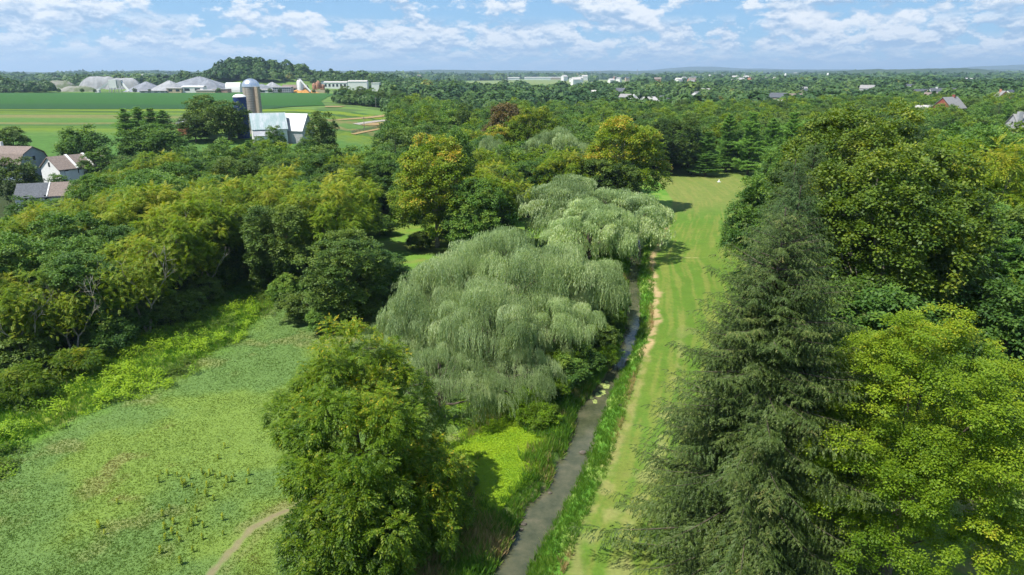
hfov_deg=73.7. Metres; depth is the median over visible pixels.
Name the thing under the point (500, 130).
sycamore tree
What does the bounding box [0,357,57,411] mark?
shrub
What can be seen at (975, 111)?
linden tree
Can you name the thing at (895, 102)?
linden tree
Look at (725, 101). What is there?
maple tree
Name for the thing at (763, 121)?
elm tree
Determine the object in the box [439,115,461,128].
maple tree
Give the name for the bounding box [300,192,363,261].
linden tree
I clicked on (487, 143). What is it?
willow tree
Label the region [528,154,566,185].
ash tree
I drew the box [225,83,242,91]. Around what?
storage tent
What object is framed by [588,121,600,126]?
sycamore tree
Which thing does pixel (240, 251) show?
linden tree
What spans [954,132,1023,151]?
ash tree
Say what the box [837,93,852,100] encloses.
locust tree
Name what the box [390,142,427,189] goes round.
ash tree
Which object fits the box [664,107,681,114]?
maple tree
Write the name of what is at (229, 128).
elm tree
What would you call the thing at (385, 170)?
linden tree
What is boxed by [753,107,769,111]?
maple tree
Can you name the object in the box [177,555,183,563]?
golden weed
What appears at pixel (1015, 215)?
elm tree
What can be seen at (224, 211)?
locust tree
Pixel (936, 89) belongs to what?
house
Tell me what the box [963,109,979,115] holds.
maple tree
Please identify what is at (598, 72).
hills
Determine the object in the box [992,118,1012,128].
locust tree
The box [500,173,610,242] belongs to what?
willow tree
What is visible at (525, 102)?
locust tree
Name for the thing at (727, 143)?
pine tree
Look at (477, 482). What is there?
shrub
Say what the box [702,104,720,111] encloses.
locust tree
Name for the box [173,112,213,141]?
elm tree
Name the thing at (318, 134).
maple tree
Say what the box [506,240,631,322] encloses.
willow tree
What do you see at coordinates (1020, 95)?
maple tree
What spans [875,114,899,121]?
elm tree
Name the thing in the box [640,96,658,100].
town house
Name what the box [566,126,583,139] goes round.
linden tree
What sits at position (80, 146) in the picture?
maple tree
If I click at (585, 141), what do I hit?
elm tree
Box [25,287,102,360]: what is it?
leafy tree
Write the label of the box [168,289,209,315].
shrub
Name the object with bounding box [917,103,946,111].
linden tree
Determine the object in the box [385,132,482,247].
sycamore tree
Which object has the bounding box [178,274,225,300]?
shrub
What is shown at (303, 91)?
sand pile
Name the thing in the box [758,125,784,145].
maple tree
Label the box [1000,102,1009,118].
pine tree
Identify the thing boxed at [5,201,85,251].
locust tree
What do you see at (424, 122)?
maple tree
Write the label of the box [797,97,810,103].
locust tree
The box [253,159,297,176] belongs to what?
elm tree
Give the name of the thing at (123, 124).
pine tree
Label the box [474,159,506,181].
locust tree
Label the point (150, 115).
pine tree
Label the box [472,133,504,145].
maple tree
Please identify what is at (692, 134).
maple tree
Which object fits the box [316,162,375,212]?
elm tree
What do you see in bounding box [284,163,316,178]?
ash tree
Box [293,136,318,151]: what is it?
maple tree
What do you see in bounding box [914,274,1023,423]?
linden tree
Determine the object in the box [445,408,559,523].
ground cover
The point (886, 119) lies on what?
maple tree
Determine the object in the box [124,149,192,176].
locust tree
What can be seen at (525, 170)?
linden tree
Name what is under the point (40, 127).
hay field
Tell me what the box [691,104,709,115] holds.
locust tree
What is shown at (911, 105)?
locust tree
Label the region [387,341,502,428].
willow tree
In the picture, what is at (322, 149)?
elm tree
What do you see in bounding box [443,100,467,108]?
maple tree
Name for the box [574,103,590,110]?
elm tree
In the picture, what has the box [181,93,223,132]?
elm tree
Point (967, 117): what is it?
locust tree
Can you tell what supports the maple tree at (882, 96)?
on the ground at (392, 241)
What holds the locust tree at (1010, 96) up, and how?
on the ground at (392, 241)
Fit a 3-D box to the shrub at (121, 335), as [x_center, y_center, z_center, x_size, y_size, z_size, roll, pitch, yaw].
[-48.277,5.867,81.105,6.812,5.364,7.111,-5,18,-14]
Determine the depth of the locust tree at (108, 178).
135.08 m
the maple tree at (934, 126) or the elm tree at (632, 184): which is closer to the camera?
the elm tree at (632, 184)
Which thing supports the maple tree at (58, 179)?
on the ground at (392, 241)
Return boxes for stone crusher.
[95,79,128,92]
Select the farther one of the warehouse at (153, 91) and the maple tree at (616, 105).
the warehouse at (153, 91)
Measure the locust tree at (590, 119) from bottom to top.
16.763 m
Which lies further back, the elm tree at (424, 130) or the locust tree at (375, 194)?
the elm tree at (424, 130)
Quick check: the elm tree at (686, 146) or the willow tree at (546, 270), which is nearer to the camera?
the willow tree at (546, 270)
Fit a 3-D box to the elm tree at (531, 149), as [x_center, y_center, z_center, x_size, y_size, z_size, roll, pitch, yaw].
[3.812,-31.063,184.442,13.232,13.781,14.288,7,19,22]
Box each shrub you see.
[0,316,62,367]
[0,332,50,379]
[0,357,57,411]
[35,343,107,380]
[38,314,98,349]
[63,315,114,343]
[73,315,140,352]
[107,300,160,339]
[119,293,178,327]
[138,287,192,320]
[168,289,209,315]
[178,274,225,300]
[193,257,243,286]
[265,272,307,300]
[269,291,315,321]
[305,299,350,332]
[334,299,379,323]
[365,212,399,235]
[387,273,415,291]
[406,230,432,249]
[422,527,450,554]
[446,517,464,539]
[459,468,479,495]
[500,386,549,423]
[508,350,548,382]
[514,401,563,428]
[521,374,573,401]
[526,348,583,379]
[545,353,592,389]
[564,341,606,377]
[576,323,622,349]
[583,299,610,324]
[595,344,624,364]
[597,293,632,310]
[606,308,627,325]
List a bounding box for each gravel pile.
[124,81,155,91]
[151,80,181,89]
[177,76,224,85]
[195,79,224,89]
[260,84,272,88]
[267,82,281,86]
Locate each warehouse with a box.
[139,90,167,92]
[166,88,182,92]
[181,86,206,92]
[195,90,216,92]
[213,89,231,92]
[260,89,272,92]
[272,87,293,92]
[282,85,308,89]
[323,81,347,88]
[347,80,368,90]
[371,83,380,90]
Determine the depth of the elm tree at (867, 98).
399.17 m
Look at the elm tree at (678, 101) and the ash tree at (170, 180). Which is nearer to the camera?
the ash tree at (170, 180)
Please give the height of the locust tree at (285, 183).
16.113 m
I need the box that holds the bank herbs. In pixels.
[309,259,622,574]
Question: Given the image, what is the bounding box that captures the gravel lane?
[353,120,384,124]
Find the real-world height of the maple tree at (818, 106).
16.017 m
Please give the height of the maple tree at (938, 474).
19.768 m
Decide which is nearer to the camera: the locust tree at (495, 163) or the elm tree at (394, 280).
the elm tree at (394, 280)
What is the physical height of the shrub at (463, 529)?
1.691 m
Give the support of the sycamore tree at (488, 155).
on the ground at (392, 241)
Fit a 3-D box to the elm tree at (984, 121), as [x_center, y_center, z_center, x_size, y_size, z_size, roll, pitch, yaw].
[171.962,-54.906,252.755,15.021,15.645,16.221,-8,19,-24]
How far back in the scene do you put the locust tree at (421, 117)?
254.70 m
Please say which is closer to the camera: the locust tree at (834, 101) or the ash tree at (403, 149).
the ash tree at (403, 149)
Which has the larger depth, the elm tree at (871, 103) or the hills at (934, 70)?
the hills at (934, 70)
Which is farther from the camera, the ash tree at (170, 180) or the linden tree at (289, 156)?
the linden tree at (289, 156)
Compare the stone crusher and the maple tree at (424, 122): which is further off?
the stone crusher
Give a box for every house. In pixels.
[0,142,47,180]
[13,181,79,211]
[39,152,108,182]
[561,75,567,80]
[570,77,580,84]
[619,94,631,97]
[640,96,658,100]
[769,93,786,98]
[859,85,874,89]
[913,95,966,110]
[929,87,955,91]
[995,89,1009,97]
[1005,112,1023,132]
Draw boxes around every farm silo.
[233,94,250,138]
[242,79,261,133]
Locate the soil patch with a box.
[363,122,382,124]
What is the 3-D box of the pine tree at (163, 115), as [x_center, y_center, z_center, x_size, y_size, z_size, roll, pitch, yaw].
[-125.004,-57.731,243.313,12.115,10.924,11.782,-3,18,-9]
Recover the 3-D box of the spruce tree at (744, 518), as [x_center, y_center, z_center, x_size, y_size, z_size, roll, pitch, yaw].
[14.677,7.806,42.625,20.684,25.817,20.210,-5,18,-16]
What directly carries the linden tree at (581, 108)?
on the ground at (392, 241)
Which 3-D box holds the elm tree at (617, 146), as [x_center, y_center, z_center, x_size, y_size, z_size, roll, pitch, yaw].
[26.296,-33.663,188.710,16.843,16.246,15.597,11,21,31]
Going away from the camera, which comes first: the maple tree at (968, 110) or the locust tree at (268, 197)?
the locust tree at (268, 197)
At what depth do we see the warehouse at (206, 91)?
801.87 m
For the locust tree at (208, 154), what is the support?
on the ground at (392, 241)
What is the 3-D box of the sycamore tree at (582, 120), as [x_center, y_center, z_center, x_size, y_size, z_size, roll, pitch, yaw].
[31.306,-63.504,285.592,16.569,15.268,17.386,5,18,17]
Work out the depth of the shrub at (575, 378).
71.49 m
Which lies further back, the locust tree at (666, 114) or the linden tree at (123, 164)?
the locust tree at (666, 114)
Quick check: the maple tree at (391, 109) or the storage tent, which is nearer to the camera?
the maple tree at (391, 109)
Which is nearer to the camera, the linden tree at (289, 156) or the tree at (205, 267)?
the tree at (205, 267)
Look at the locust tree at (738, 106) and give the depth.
356.09 m
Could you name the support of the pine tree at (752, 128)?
on the ground at (392, 241)
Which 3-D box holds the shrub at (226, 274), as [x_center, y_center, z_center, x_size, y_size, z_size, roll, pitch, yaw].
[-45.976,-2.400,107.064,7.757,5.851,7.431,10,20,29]
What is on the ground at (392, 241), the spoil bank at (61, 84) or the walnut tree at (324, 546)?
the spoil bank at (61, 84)
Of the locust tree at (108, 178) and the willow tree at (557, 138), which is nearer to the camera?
the locust tree at (108, 178)
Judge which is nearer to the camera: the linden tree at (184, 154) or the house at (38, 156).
the linden tree at (184, 154)
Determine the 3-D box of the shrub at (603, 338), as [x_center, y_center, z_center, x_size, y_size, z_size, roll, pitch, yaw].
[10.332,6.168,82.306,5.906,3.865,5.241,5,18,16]
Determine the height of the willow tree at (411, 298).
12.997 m
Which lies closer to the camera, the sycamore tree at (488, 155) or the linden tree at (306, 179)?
the linden tree at (306, 179)
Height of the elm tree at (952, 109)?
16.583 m
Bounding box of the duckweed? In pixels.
[590,263,635,403]
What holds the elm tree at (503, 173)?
on the ground at (392, 241)
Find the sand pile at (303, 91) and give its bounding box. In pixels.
[294,88,317,92]
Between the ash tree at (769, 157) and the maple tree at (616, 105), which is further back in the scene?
the maple tree at (616, 105)
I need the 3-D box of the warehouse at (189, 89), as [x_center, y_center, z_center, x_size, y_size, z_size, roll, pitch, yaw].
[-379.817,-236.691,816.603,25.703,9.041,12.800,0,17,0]
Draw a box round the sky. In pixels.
[0,0,1023,71]
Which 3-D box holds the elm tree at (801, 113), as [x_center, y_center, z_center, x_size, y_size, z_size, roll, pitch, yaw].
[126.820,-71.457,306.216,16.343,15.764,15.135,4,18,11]
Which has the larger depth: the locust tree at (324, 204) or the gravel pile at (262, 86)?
the gravel pile at (262, 86)
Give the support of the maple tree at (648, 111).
on the ground at (392, 241)
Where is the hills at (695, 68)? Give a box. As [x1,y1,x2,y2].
[644,67,854,70]
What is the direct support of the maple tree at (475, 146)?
on the ground at (392, 241)
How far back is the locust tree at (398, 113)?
261.32 m
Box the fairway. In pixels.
[563,176,825,574]
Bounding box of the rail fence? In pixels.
[352,125,380,132]
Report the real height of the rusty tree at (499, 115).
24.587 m
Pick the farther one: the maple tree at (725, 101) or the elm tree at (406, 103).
the maple tree at (725, 101)
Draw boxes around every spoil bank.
[50,80,75,88]
[57,86,96,91]
[79,76,113,88]
[106,78,139,88]
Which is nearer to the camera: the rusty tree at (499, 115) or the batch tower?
the rusty tree at (499, 115)
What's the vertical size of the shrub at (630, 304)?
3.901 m
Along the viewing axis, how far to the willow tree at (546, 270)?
80.91 m
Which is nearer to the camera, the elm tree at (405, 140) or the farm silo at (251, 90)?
the elm tree at (405, 140)
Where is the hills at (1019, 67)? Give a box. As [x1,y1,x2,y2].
[963,64,1023,69]
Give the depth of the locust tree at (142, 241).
88.92 m
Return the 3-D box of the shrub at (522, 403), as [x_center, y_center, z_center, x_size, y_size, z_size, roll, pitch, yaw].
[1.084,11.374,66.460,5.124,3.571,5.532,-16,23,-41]
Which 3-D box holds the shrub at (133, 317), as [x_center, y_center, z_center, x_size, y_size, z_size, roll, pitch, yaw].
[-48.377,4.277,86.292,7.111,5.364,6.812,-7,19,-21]
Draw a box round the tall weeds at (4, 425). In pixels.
[0,265,329,478]
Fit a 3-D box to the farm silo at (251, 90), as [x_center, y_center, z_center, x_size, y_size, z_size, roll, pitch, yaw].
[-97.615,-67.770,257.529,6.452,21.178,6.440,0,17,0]
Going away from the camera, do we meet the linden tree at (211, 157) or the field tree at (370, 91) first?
the linden tree at (211, 157)
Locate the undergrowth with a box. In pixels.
[835,421,1022,574]
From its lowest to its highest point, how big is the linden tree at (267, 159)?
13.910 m
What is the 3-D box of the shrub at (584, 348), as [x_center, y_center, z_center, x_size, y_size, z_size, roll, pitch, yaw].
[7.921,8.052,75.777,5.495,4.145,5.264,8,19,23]
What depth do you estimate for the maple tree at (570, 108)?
360.81 m
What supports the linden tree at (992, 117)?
on the ground at (392, 241)
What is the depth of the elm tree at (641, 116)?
291.73 m
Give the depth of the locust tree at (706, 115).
291.78 m
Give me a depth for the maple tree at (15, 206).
137.81 m
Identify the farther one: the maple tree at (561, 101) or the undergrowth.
the maple tree at (561, 101)
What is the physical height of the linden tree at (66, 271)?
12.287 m
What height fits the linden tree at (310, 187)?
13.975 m
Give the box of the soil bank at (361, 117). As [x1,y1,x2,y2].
[334,115,383,119]
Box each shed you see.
[505,77,519,79]
[524,77,550,79]
[551,77,560,79]
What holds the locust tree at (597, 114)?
on the ground at (392, 241)
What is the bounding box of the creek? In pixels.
[493,213,642,574]
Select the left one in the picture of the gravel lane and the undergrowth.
the gravel lane
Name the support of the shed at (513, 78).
on the ground at (392, 241)
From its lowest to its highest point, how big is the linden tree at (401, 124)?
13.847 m
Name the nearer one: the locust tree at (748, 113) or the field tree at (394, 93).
the locust tree at (748, 113)
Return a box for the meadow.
[0,299,474,574]
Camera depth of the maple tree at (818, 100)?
386.23 m
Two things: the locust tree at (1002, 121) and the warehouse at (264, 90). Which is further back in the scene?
the warehouse at (264, 90)
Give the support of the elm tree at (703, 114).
on the ground at (392, 241)
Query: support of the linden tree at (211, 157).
on the ground at (392, 241)
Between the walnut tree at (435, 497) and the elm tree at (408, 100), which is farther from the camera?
the elm tree at (408, 100)
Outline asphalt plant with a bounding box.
[311,81,324,92]
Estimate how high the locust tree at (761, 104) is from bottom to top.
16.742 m
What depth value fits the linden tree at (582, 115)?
302.36 m
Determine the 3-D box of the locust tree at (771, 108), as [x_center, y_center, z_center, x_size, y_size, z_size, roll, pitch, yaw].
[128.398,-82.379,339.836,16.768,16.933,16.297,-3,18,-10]
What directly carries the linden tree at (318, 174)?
on the ground at (392, 241)
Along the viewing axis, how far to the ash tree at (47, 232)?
95.13 m
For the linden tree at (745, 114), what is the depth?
283.13 m
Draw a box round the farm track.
[351,128,379,133]
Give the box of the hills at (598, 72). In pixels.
[1,69,1023,73]
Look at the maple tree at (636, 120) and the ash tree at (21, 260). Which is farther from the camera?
the maple tree at (636, 120)
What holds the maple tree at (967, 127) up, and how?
on the ground at (392, 241)
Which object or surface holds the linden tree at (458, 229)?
on the ground at (392, 241)
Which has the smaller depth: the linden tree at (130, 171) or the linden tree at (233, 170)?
the linden tree at (130, 171)
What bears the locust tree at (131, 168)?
on the ground at (392, 241)
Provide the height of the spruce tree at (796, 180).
25.468 m
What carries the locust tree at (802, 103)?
on the ground at (392, 241)
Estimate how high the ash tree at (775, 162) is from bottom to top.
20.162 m
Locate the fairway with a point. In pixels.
(679, 262)
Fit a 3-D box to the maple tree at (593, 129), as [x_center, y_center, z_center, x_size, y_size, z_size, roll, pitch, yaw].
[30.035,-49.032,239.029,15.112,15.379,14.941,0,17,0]
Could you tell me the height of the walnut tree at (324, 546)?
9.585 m
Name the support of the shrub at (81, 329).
on the ground at (392, 241)
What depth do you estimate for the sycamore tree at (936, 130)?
235.99 m
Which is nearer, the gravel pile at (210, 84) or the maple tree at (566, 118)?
the maple tree at (566, 118)
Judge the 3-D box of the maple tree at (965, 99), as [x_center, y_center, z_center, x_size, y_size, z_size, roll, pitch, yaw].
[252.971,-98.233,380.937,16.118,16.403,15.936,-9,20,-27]
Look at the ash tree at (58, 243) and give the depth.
88.22 m
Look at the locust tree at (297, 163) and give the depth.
153.14 m
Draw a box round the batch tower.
[296,78,310,91]
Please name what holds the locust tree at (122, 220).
on the ground at (392, 241)
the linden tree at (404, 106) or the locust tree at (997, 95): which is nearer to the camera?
the linden tree at (404, 106)
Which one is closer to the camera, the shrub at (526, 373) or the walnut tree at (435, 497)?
the walnut tree at (435, 497)
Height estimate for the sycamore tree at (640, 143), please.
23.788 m
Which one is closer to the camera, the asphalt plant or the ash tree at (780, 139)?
the ash tree at (780, 139)
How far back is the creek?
58.95 m
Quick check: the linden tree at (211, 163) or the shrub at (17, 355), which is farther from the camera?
the linden tree at (211, 163)
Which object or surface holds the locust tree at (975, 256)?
on the ground at (392, 241)
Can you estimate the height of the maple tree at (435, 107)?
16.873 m
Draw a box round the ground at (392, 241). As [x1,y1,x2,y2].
[0,75,1023,574]
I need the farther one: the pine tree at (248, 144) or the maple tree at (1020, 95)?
the maple tree at (1020, 95)
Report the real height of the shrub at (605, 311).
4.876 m
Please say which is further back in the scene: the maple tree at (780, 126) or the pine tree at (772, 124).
the maple tree at (780, 126)
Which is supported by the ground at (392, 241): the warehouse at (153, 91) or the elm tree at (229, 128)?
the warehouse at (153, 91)
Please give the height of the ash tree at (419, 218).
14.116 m
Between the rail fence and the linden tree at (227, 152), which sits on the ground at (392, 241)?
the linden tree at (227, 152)
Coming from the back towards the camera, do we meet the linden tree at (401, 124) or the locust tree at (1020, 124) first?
the linden tree at (401, 124)
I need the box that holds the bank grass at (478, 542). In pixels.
[363,225,665,574]
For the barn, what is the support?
on the hay field at (40, 127)
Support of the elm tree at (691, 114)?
on the ground at (392, 241)
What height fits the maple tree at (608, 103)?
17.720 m
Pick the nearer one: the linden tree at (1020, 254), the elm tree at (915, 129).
the linden tree at (1020, 254)
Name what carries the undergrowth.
on the ground at (392, 241)
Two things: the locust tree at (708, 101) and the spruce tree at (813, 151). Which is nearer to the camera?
the spruce tree at (813, 151)
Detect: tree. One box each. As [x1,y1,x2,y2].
[0,126,31,145]
[0,156,46,203]
[0,215,21,232]
[0,218,30,256]
[0,229,60,297]
[0,247,37,319]
[0,268,74,348]
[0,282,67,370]
[1,212,27,232]
[2,195,46,223]
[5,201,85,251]
[23,233,112,310]
[25,209,117,291]
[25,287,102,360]
[27,198,101,234]
[29,250,141,346]
[38,197,68,218]
[46,173,68,181]
[51,123,112,155]
[52,222,110,237]
[59,179,94,210]
[63,173,118,211]
[71,169,126,198]
[72,262,147,332]
[76,145,117,174]
[83,188,124,228]
[83,189,108,213]
[85,179,200,255]
[87,224,162,299]
[88,232,179,299]
[97,251,176,333]
[100,186,161,233]
[101,168,172,214]
[103,159,121,172]
[105,172,189,200]
[108,123,164,158]
[108,158,147,181]
[109,153,151,172]
[110,108,145,138]
[114,165,142,180]
[114,235,191,318]
[115,168,177,185]
[116,188,184,240]
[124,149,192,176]
[127,107,156,132]
[127,198,233,290]
[138,108,167,134]
[138,127,190,156]
[151,161,207,181]
[153,110,176,136]
[158,143,200,171]
[164,186,222,236]
[166,184,267,278]
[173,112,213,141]
[173,205,257,274]
[174,178,225,192]
[176,156,208,176]
[178,238,231,298]
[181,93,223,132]
[185,147,227,165]
[193,174,241,190]
[194,174,256,225]
[197,147,217,158]
[198,159,237,177]
[200,99,251,141]
[201,143,244,168]
[203,136,244,162]
[208,154,281,181]
[208,169,244,183]
[225,158,263,176]
[225,186,274,226]
[226,170,299,202]
[232,143,260,159]
[239,203,320,292]
[243,140,253,151]
[245,135,264,146]
[245,174,295,197]
[245,181,313,232]
[247,146,259,158]
[249,171,295,182]
[253,139,292,156]
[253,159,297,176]
[254,163,304,183]
[255,202,315,273]
[257,313,452,529]
[258,140,291,157]
[258,156,279,164]
[262,146,290,162]
[264,125,287,146]
[268,153,300,165]
[270,450,423,574]
[274,177,373,277]
[277,157,319,174]
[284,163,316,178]
[285,145,302,159]
[289,180,333,200]
[291,147,309,153]
[291,227,399,319]
[292,175,311,185]
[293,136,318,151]
[295,143,345,162]
[296,151,340,175]
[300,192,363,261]
[302,153,338,166]
[304,110,339,148]
[307,172,335,189]
[310,174,359,196]
[314,152,372,187]
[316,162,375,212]
[316,177,364,223]
[318,167,384,253]
[338,85,350,91]
[340,144,372,161]
[340,311,462,389]
[341,248,410,299]
[347,150,375,173]
[351,86,368,104]
[360,150,395,209]
[363,88,376,105]
[367,159,409,215]
[368,122,407,148]
[368,143,401,159]
[375,91,387,98]
[376,128,424,151]
[376,256,501,381]
[377,112,411,138]
[377,431,478,566]
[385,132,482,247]
[386,102,408,115]
[387,137,403,166]
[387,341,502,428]
[388,92,404,104]
[388,98,413,108]
[388,151,431,219]
[390,90,406,97]
[390,102,415,109]
[390,108,411,124]
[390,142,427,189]
[395,121,418,134]
[395,124,428,139]
[399,104,414,111]
[399,115,419,126]
[402,111,418,119]
[407,105,428,113]
[407,123,432,133]
[407,175,455,228]
[409,93,422,100]
[412,104,439,128]
[415,275,539,386]
[416,120,439,132]
[423,143,478,176]
[424,104,444,110]
[424,110,442,123]
[425,225,594,346]
[426,125,474,191]
[435,101,464,125]
[435,124,455,131]
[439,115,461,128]
[440,176,521,248]
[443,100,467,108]
[452,103,478,128]
[456,128,476,142]
[459,162,535,231]
[460,124,483,136]
[461,116,483,129]
[463,345,568,417]
[464,139,478,150]
[468,124,519,146]
[470,120,501,134]
[471,147,510,172]
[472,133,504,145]
[473,135,507,155]
[473,149,509,162]
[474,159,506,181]
[475,108,491,120]
[476,165,521,191]
[480,101,532,140]
[481,106,492,115]
[492,144,528,166]
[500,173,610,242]
[501,105,564,147]
[504,152,529,168]
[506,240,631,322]
[507,160,548,214]
[508,140,529,157]
[508,291,606,368]
[512,147,541,163]
[517,99,531,107]
[521,126,589,165]
[524,143,559,162]
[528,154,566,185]
[529,148,590,185]
[538,103,554,111]
[538,196,639,261]
[541,144,581,173]
[547,110,565,122]
[550,102,565,109]
[552,100,568,107]
[553,108,571,115]
[557,114,584,126]
[560,153,619,189]
[560,186,675,248]
[561,124,585,129]
[561,128,588,142]
[562,106,581,113]
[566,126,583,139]
[567,112,586,118]
[567,207,901,574]
[569,119,590,130]
[573,118,592,125]
[573,129,596,142]
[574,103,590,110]
[579,105,589,113]
[579,138,592,145]
[580,113,673,193]
[582,102,602,110]
[582,114,601,127]
[582,125,601,132]
[586,126,601,138]
[587,158,643,195]
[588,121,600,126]
[589,107,611,117]
[591,136,633,162]
[598,109,616,121]
[602,101,615,107]
[606,103,624,109]
[612,103,628,110]
[629,103,645,110]
[630,109,656,118]
[631,113,654,124]
[633,118,653,125]
[636,118,653,125]
[643,129,680,169]
[644,116,703,174]
[648,100,665,108]
[657,106,677,116]
[659,112,675,119]
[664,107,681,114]
[669,114,685,119]
[672,106,691,114]
[673,102,688,107]
[674,99,690,103]
[675,120,712,135]
[675,124,710,167]
[678,112,699,120]
[679,186,865,528]
[685,131,722,176]
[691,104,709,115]
[691,126,719,160]
[695,115,716,125]
[697,111,719,125]
[698,109,724,117]
[698,160,849,355]
[702,100,717,106]
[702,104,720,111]
[705,117,721,124]
[705,122,731,159]
[708,105,733,113]
[711,114,740,171]
[716,127,748,154]
[716,173,773,261]
[720,99,731,106]
[720,115,746,124]
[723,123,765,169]
[727,103,748,113]
[730,111,765,174]
[737,112,769,122]
[739,109,764,120]
[744,119,769,160]
[749,110,779,122]
[751,118,782,170]
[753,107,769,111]
[753,148,780,185]
[754,136,799,174]
[756,102,770,109]
[757,98,952,316]
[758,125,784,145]
[760,144,824,175]
[761,121,789,135]
[762,101,777,108]
[762,139,845,198]
[764,105,784,114]
[770,111,787,117]
[773,100,788,108]
[773,115,788,120]
[776,144,834,237]
[777,112,805,146]
[780,138,1017,329]
[782,111,808,119]
[787,102,809,111]
[787,299,1023,574]
[788,103,813,111]
[788,114,811,119]
[794,105,812,114]
[795,117,815,137]
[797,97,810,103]
[801,111,819,119]
[804,107,828,116]
[809,98,830,104]
[810,102,827,109]
[815,275,980,452]
[827,97,842,104]
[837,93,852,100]
[838,95,853,100]
[853,96,877,101]
[855,102,879,112]
[865,101,884,107]
[868,94,889,101]
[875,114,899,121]
[876,99,899,107]
[879,118,905,124]
[883,98,909,107]
[890,96,906,103]
[898,124,924,138]
[899,212,1023,290]
[900,118,935,139]
[908,102,922,110]
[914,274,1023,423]
[917,95,938,104]
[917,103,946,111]
[924,105,955,116]
[924,123,942,131]
[925,113,947,122]
[925,121,1023,197]
[926,128,951,137]
[927,114,960,129]
[929,107,959,116]
[932,115,969,128]
[933,132,1023,216]
[939,201,1023,283]
[942,104,959,110]
[952,110,969,115]
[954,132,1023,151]
[959,108,993,120]
[960,115,974,121]
[960,118,994,127]
[961,97,976,103]
[961,123,982,132]
[962,120,978,131]
[963,98,982,108]
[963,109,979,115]
[963,205,1023,260]
[963,236,1023,353]
[967,114,1010,131]
[969,101,993,114]
[971,105,1001,118]
[979,269,1023,417]
[980,105,989,116]
[983,94,1003,102]
[987,91,1004,98]
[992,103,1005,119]
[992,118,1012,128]
[999,120,1023,136]
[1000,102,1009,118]
[1000,102,1017,107]
[1001,105,1012,123]
[1002,104,1023,120]
[1003,92,1017,100]
[1006,242,1023,334]
[1010,105,1023,116]
[1012,93,1023,98]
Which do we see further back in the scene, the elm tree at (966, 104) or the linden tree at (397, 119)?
the elm tree at (966, 104)
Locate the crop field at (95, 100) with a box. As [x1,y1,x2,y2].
[0,93,332,108]
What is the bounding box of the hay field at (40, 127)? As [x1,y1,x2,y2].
[0,109,386,161]
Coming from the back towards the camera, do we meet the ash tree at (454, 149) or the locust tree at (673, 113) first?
the locust tree at (673, 113)
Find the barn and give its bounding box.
[249,113,314,143]
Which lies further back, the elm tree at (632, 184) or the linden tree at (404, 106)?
the linden tree at (404, 106)
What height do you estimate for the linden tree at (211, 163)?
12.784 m
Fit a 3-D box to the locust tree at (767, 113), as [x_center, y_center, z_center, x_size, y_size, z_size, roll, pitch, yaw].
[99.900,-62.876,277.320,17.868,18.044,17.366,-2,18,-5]
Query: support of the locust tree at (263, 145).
on the ground at (392, 241)
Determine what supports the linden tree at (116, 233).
on the ground at (392, 241)
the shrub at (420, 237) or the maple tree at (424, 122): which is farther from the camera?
the maple tree at (424, 122)
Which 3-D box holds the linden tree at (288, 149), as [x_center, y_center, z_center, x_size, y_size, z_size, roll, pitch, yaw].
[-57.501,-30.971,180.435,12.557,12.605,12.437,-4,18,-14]
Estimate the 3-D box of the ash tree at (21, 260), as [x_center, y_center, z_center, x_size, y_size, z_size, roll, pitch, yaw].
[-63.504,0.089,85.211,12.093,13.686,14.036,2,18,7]
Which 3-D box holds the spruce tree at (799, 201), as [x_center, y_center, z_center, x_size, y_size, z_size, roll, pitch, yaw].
[20.139,4.852,51.925,14.566,25.207,14.303,7,19,20]
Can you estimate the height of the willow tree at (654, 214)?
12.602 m
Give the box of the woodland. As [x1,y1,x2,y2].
[0,56,1023,112]
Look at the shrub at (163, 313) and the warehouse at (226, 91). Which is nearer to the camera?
the shrub at (163, 313)
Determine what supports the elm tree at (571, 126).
on the ground at (392, 241)
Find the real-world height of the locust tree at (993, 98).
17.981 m
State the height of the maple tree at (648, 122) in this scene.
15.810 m
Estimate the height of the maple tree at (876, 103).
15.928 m
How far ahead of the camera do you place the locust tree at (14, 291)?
76.22 m
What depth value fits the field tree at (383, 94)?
557.21 m
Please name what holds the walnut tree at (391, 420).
on the meadow
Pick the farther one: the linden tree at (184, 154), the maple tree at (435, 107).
the maple tree at (435, 107)
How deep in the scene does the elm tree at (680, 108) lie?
354.56 m
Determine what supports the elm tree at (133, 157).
on the ground at (392, 241)
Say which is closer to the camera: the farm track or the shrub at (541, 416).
the shrub at (541, 416)
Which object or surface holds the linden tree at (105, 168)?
on the ground at (392, 241)
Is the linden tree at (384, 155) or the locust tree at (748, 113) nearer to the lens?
the linden tree at (384, 155)
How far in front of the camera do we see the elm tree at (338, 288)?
87.84 m
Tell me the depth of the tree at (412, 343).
71.33 m
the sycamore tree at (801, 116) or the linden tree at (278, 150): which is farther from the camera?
the sycamore tree at (801, 116)
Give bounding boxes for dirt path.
[182,494,303,574]
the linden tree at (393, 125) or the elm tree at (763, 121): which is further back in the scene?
the elm tree at (763, 121)
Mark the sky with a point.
(36, 35)
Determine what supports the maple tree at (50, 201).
on the ground at (392, 241)
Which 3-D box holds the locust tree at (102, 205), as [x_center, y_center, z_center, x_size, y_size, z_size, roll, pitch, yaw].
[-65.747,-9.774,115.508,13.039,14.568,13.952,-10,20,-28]
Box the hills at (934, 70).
[780,68,1023,74]
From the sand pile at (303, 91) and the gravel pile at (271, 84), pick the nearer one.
the sand pile at (303, 91)

